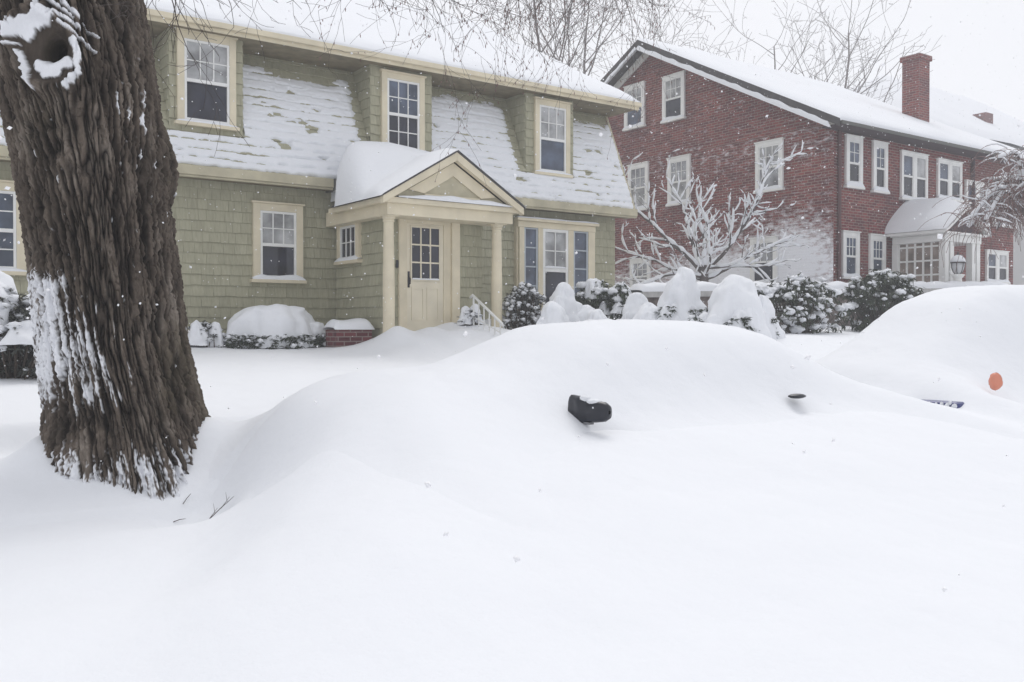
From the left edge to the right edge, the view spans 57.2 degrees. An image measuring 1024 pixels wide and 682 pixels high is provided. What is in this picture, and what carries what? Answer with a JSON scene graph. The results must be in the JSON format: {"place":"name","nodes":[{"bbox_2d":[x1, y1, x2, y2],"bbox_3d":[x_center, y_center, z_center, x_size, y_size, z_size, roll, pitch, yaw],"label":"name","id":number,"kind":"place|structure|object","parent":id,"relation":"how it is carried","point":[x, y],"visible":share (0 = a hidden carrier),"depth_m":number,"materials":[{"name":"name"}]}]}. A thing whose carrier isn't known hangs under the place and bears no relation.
{"place":"outdoors","nodes":[
{"label":"outdoors","id":0,"kind":"place"},
{"bbox_2d":[0,316,1023,681],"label":"snow ground","id":1,"kind":"structure","parent":0,"point":[756,552],"depth_m":3.50,"materials":[{"name":"white snow"}]},
{"bbox_2d":[0,271,36,379],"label":"evergreen shrub","id":2,"kind":"object","parent":1,"relation":"on","point":[16,335],"visible":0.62,"depth_m":10.41,"materials":[{"name":"white plant"}]},
{"bbox_2d":[187,320,225,346],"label":"evergreen shrub","id":3,"kind":"object","parent":1,"relation":"on","point":[204,333],"visible":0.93,"depth_m":16.32,"materials":[{"name":"white plant"}]},
{"bbox_2d":[209,496,233,518],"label":"fallen twig","id":4,"kind":"object","parent":1,"relation":"on","point":[213,514],"visible":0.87,"depth_m":5.39,"materials":[{"name":"wood"}]},
{"bbox_2d":[215,304,325,348],"bbox_3d":[-4.287,-0.220,17.030,2.244,0.901,1.303,-1,1,-36],"label":"hedge","id":5,"kind":"object","parent":1,"relation":"on","point":[276,326],"visible":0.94,"depth_m":16.64,"materials":[{"name":"white"}]},
{"bbox_2d":[0,0,641,337],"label":"shingled house","id":6,"kind":"structure","parent":1,"relation":"on","point":[223,235],"depth_m":18.39,"materials":[{"name":"green wood"}]},
{"bbox_2d":[0,179,26,275],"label":"window","id":7,"kind":"structure","parent":6,"relation":"in","point":[12,256],"depth_m":15.51,"materials":[{"name":"beige paint"}]},
{"bbox_2d":[174,27,239,131],"bbox_3d":[-5.614,-4.798,17.286,1.180,1.735,0.130,-1,1,-36],"label":"window","id":8,"kind":"structure","parent":6,"relation":"in","point":[189,87],"depth_m":17.28,"materials":[{"name":"beige paint"}]},
{"bbox_2d":[250,200,306,283],"bbox_3d":[-4.526,-1.903,18.193,1.110,1.560,0.130,-1,1,-36],"label":"window","id":9,"kind":"structure","parent":6,"relation":"in","point":[275,243],"depth_m":18.18,"materials":[{"name":"beige paint"}]},
{"bbox_2d":[334,223,362,265],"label":"window","id":10,"kind":"structure","parent":6,"relation":"in","point":[348,252],"depth_m":18.28,"materials":[{"name":"beige paint"}]},
{"bbox_2d":[379,68,426,150],"bbox_3d":[-2.276,-4.766,19.685,1.120,1.705,0.130,-1,1,-36],"label":"window","id":11,"kind":"structure","parent":6,"relation":"in","point":[402,125],"depth_m":19.69,"materials":[{"name":"beige paint"}]},
{"bbox_2d":[407,223,442,330],"bbox_3d":[-1.623,-1.171,17.702,0.800,2.060,0.108,-1,1,-36],"label":"door","id":12,"kind":"structure","parent":6,"relation":"in","point":[424,296],"depth_m":17.71,"materials":[{"name":"beige paint"}]},
{"bbox_2d":[532,96,572,177],"bbox_3d":[0.956,-4.758,22.007,1.140,1.785,0.130,-1,1,-36],"label":"window","id":13,"kind":"structure","parent":6,"relation":"in","point":[552,149],"depth_m":22.00,"materials":[{"name":"beige paint"}]},
{"bbox_2d":[514,216,599,310],"bbox_3d":[1.055,-1.736,22.125,2.440,2.269,0.258,-1,1,-36],"label":"bay window","id":14,"kind":"structure","parent":6,"relation":"in","point":[547,249],"depth_m":22.02,"materials":[{"name":"beige paint"}]},
{"bbox_2d":[323,318,374,346],"bbox_3d":[-3.004,-0.080,17.273,0.800,0.689,0.520,-1,1,-36],"label":"brick planter","id":15,"kind":"object","parent":1,"relation":"on","point":[340,333],"visible":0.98,"depth_m":17.07,"materials":[{"name":"red brick"}]},
{"bbox_2d":[0,0,714,500],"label":"street tree","id":16,"kind":"object","parent":1,"relation":"on","point":[96,176],"visible":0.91,"depth_m":5.90,"materials":[{"name":"brown plant"}]},
{"bbox_2d":[456,304,482,325],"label":"evergreen shrub","id":17,"kind":"object","parent":1,"relation":"on","point":[467,314],"visible":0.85,"depth_m":17.42,"materials":[{"name":"white plant"}]},
{"bbox_2d":[469,294,503,334],"bbox_3d":[-0.466,-0.234,17.098,0.048,1.280,1.090,-1,1,-36],"label":"handrail","id":18,"kind":"object","parent":1,"relation":"on","point":[487,309],"visible":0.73,"depth_m":17.15,"materials":[{"name":"white metal"}]},
{"bbox_2d":[502,281,546,329],"bbox_3d":[0.223,-0.606,18.584,1.255,1.173,1.135,-1,1,-36],"label":"boxwood shrub","id":19,"kind":"object","parent":1,"relation":"on","point":[522,297],"visible":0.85,"depth_m":18.44,"materials":[{"name":"green plant"}]},
{"bbox_2d":[536,301,569,324],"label":"snow covered shrub","id":20,"kind":"object","parent":1,"relation":"on","point":[553,312],"visible":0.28,"depth_m":16.64,"materials":[{"name":"white snow"}]},
{"bbox_2d":[478,0,639,75],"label":"bare tree","id":21,"kind":"object","parent":1,"relation":"on","point":[559,39],"visible":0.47,"depth_m":43.48,"materials":[{"name":"grey plant"}]},
{"bbox_2d":[549,282,594,321],"bbox_3d":[1.256,-0.554,18.123,1.798,1.168,1.250,-1,1,-36],"label":"snow covered shrub","id":22,"kind":"object","parent":1,"relation":"on","point":[563,295],"visible":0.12,"depth_m":17.96,"materials":[{"name":"white snow"}]},
{"bbox_2d":[575,278,613,318],"bbox_3d":[1.702,-0.739,19.432,1.265,1.145,1.107,-1,1,-36],"label":"rhododendron","id":23,"kind":"object","parent":1,"relation":"on","point":[595,296],"visible":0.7,"depth_m":19.12,"materials":[{"name":"green plant"}]},
{"bbox_2d":[587,309,608,319],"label":"snow covered shrub","id":24,"kind":"object","parent":1,"relation":"on","point":[596,314],"visible":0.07,"depth_m":16.99,"materials":[{"name":"white snow"}]},
{"bbox_2d":[490,0,706,74],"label":"bare tree","id":25,"kind":"object","parent":1,"relation":"on","point":[594,57],"visible":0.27,"depth_m":48.57,"materials":[{"name":"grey plant"}]},
{"bbox_2d":[209,319,1023,527],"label":"parked car","id":26,"kind":"object","parent":1,"relation":"on","point":[488,427],"visible":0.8,"depth_m":5.60,"materials":[{"name":"white"}]},
{"bbox_2d":[603,281,632,319],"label":"rhododendron","id":27,"kind":"object","parent":1,"relation":"on","point":[622,291],"visible":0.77,"depth_m":18.85,"materials":[{"name":"green plant"}]},
{"bbox_2d":[616,292,647,319],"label":"snow covered shrub","id":28,"kind":"object","parent":1,"relation":"on","point":[635,301],"visible":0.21,"depth_m":17.83,"materials":[{"name":"white snow"}]},
{"bbox_2d":[633,302,658,319],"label":"snow covered shrub","id":29,"kind":"object","parent":1,"relation":"on","point":[646,310],"visible":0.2,"depth_m":16.90,"materials":[{"name":"white snow"}]},
{"bbox_2d":[579,0,740,79],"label":"bare tree","id":30,"kind":"object","parent":1,"relation":"on","point":[669,21],"visible":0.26,"depth_m":54.85,"materials":[{"name":"grey plant"}]},
{"bbox_2d":[656,266,707,320],"bbox_3d":[3.124,-0.760,17.306,1.356,1.226,1.091,0,1,-11],"label":"snow covered shrub","id":31,"kind":"object","parent":1,"relation":"on","point":[680,295],"visible":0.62,"depth_m":17.02,"materials":[{"name":"white snow"}]},
{"bbox_2d":[615,140,818,287],"bbox_3d":[5.098,-3.021,26.136,6.324,4.510,4.112,0,1,8],"label":"ornamental tree","id":32,"kind":"object","parent":1,"relation":"on","point":[704,263],"visible":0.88,"depth_m":25.55,"materials":[{"name":"white wood"}]},
{"bbox_2d":[688,274,785,338],"bbox_3d":[3.874,-0.540,16.303,2.052,1.235,1.410,-1,1,-36],"label":"snow covered shrub","id":33,"kind":"object","parent":1,"relation":"on","point":[743,304],"visible":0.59,"depth_m":15.96,"materials":[{"name":"white snow"}]},
{"bbox_2d":[671,0,851,82],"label":"bare tree","id":34,"kind":"object","parent":1,"relation":"on","point":[776,42],"visible":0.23,"depth_m":53.55,"materials":[{"name":"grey plant"}]},
{"bbox_2d":[755,284,787,327],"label":"rhododendron","id":35,"kind":"object","parent":1,"relation":"on","point":[762,289],"visible":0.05,"depth_m":17.48,"materials":[{"name":"white plant"}]},
{"bbox_2d":[767,271,852,333],"bbox_3d":[5.769,-0.715,18.807,2.986,1.394,1.457,-1,1,-36],"label":"rhododendron","id":36,"kind":"object","parent":1,"relation":"on","point":[813,315],"visible":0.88,"depth_m":18.59,"materials":[{"name":"green plant"}]},
{"bbox_2d":[600,38,1023,286],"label":"brick house","id":37,"kind":"structure","parent":1,"relation":"on","point":[906,243],"depth_m":30.16,"materials":[{"name":"red brick"}]},
{"bbox_2d":[622,81,645,131],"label":"window","id":38,"kind":"structure","parent":37,"relation":"in","point":[628,119],"depth_m":34.19,"materials":[{"name":"white paint"}]},
{"bbox_2d":[626,161,649,210],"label":"window","id":39,"kind":"structure","parent":37,"relation":"in","point":[638,173],"depth_m":34.07,"materials":[{"name":"white paint"}]},
{"bbox_2d":[628,258,650,286],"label":"window","id":40,"kind":"structure","parent":37,"relation":"in","point":[644,268],"depth_m":34.14,"materials":[{"name":"white paint"}]},
{"bbox_2d":[660,70,685,123],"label":"window","id":41,"kind":"structure","parent":37,"relation":"in","point":[675,102],"depth_m":32.66,"materials":[{"name":"white paint"}]},
{"bbox_2d":[665,154,691,206],"bbox_3d":[5.768,-5.553,32.505,0.130,1.690,1.160,-1,1,-36],"label":"window","id":42,"kind":"structure","parent":37,"relation":"in","point":[682,162],"depth_m":32.47,"materials":[{"name":"white paint"}]},
{"bbox_2d":[748,235,778,282],"bbox_3d":[7.916,-2.523,29.558,0.130,1.510,1.160,-1,1,-36],"label":"window","id":43,"kind":"structure","parent":37,"relation":"in","point":[772,271],"depth_m":29.50,"materials":[{"name":"white paint"}]},
{"bbox_2d":[753,137,784,193],"bbox_3d":[8.033,-5.470,29.355,0.130,1.610,1.160,-1,1,-36],"label":"window","id":44,"kind":"structure","parent":37,"relation":"in","point":[769,146],"depth_m":29.31,"materials":[{"name":"white paint"}]},
{"bbox_2d":[841,230,861,278],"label":"window","id":45,"kind":"structure","parent":37,"relation":"in","point":[850,241],"depth_m":27.94,"materials":[{"name":"white paint"}]},
{"bbox_2d":[843,134,864,189],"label":"window","id":46,"kind":"structure","parent":37,"relation":"in","point":[853,170],"depth_m":27.99,"materials":[{"name":"white paint"}]},
{"bbox_2d":[868,233,887,273],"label":"window","id":47,"kind":"structure","parent":37,"relation":"in","point":[876,242],"depth_m":28.72,"materials":[{"name":"white paint"}]},
{"bbox_2d":[870,140,889,194],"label":"window","id":48,"kind":"structure","parent":37,"relation":"in","point":[879,173],"depth_m":28.76,"materials":[{"name":"white paint"}]},
{"bbox_2d":[899,149,915,200],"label":"window","id":49,"kind":"structure","parent":37,"relation":"in","point":[907,158],"depth_m":29.65,"materials":[{"name":"white paint"}]},
{"bbox_2d":[915,152,929,198],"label":"window","id":50,"kind":"structure","parent":37,"relation":"in","point":[921,171],"depth_m":30.11,"materials":[{"name":"grey glass"}]},
{"bbox_2d":[935,158,951,198],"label":"window","id":51,"kind":"structure","parent":37,"relation":"in","point":[942,176],"depth_m":30.87,"materials":[{"name":"white paint"}]},
{"bbox_2d":[950,160,963,202],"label":"window","id":52,"kind":"structure","parent":37,"relation":"in","point":[957,168],"depth_m":31.34,"materials":[{"name":"grey glass"}]},
{"bbox_2d":[964,179,978,205],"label":"window","id":53,"kind":"structure","parent":37,"relation":"in","point":[966,190],"depth_m":31.79,"materials":[{"name":"white paint"}]},
{"bbox_2d":[978,182,989,226],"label":"window","id":54,"kind":"structure","parent":37,"relation":"in","point":[979,186],"depth_m":32.30,"materials":[{"name":"white paint"}]},
{"bbox_2d":[985,249,998,280],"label":"window","id":55,"kind":"structure","parent":37,"relation":"in","point":[991,270],"depth_m":32.72,"materials":[{"name":"white paint"}]},
{"bbox_2d":[992,207,1006,227],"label":"window","id":56,"kind":"structure","parent":37,"relation":"in","point":[1003,224],"depth_m":32.91,"materials":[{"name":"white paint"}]},
{"bbox_2d":[998,250,1010,283],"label":"window","id":57,"kind":"structure","parent":37,"relation":"in","point":[1003,256],"depth_m":33.20,"materials":[{"name":"white paint"}]},
{"bbox_2d":[1005,200,1017,228],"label":"window","id":58,"kind":"structure","parent":37,"relation":"in","point":[1008,200],"depth_m":33.45,"materials":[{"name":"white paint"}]},
{"bbox_2d":[630,281,1007,325],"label":"terrace wall","id":59,"kind":"structure","parent":1,"relation":"on","point":[651,292],"depth_m":23.44,"materials":[{"name":"stone"}]},
{"bbox_2d":[950,252,965,281],"bbox_3d":[12.931,-2.061,27.220,0.422,1.064,0.415,-1,1,-36],"label":"lantern","id":60,"kind":"object","parent":59,"relation":"on","point":[960,266],"visible":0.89,"depth_m":27.11,"materials":[{"name":"white paint"}]},
{"bbox_2d":[764,0,940,102],"bbox_3d":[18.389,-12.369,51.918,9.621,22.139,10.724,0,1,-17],"label":"bare tree","id":61,"kind":"object","parent":1,"relation":"on","point":[848,62],"visible":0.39,"depth_m":52.19,"materials":[{"name":"grey plant"}]},
{"bbox_2d":[839,268,923,331],"bbox_3d":[8.426,-0.851,21.273,3.338,1.607,1.691,-1,1,-36],"label":"rhododendron","id":62,"kind":"object","parent":1,"relation":"on","point":[875,288],"visible":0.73,"depth_m":20.58,"materials":[{"name":"green plant"}]},
{"bbox_2d":[815,284,1023,422],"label":"parked car","id":63,"kind":"object","parent":1,"relation":"on","point":[916,347],"visible":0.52,"depth_m":8.74,"materials":[{"name":"white"}]},
{"bbox_2d":[851,74,1023,284],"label":"house","id":64,"kind":"structure","parent":1,"relation":"on","point":[1007,133],"depth_m":60.91,"materials":[{"name":"grey"}]},
{"bbox_2d":[917,143,1023,271],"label":"weeping tree","id":65,"kind":"object","parent":1,"relation":"on","point":[996,196],"visible":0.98,"depth_m":23.37,"materials":[{"name":"white wood"}]},
{"bbox_2d":[0,0,1023,591],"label":"snowflakes","id":66,"kind":"object","parent":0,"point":[516,558],"visible":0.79,"depth_m":10.30,"materials":[{"name":"white"}]},
{"bbox_2d":[388,0,1023,121],"label":"sky","id":67,"kind":"structure","parent":0,"point":[993,41],"materials":[{"name":"white"}]}
]}

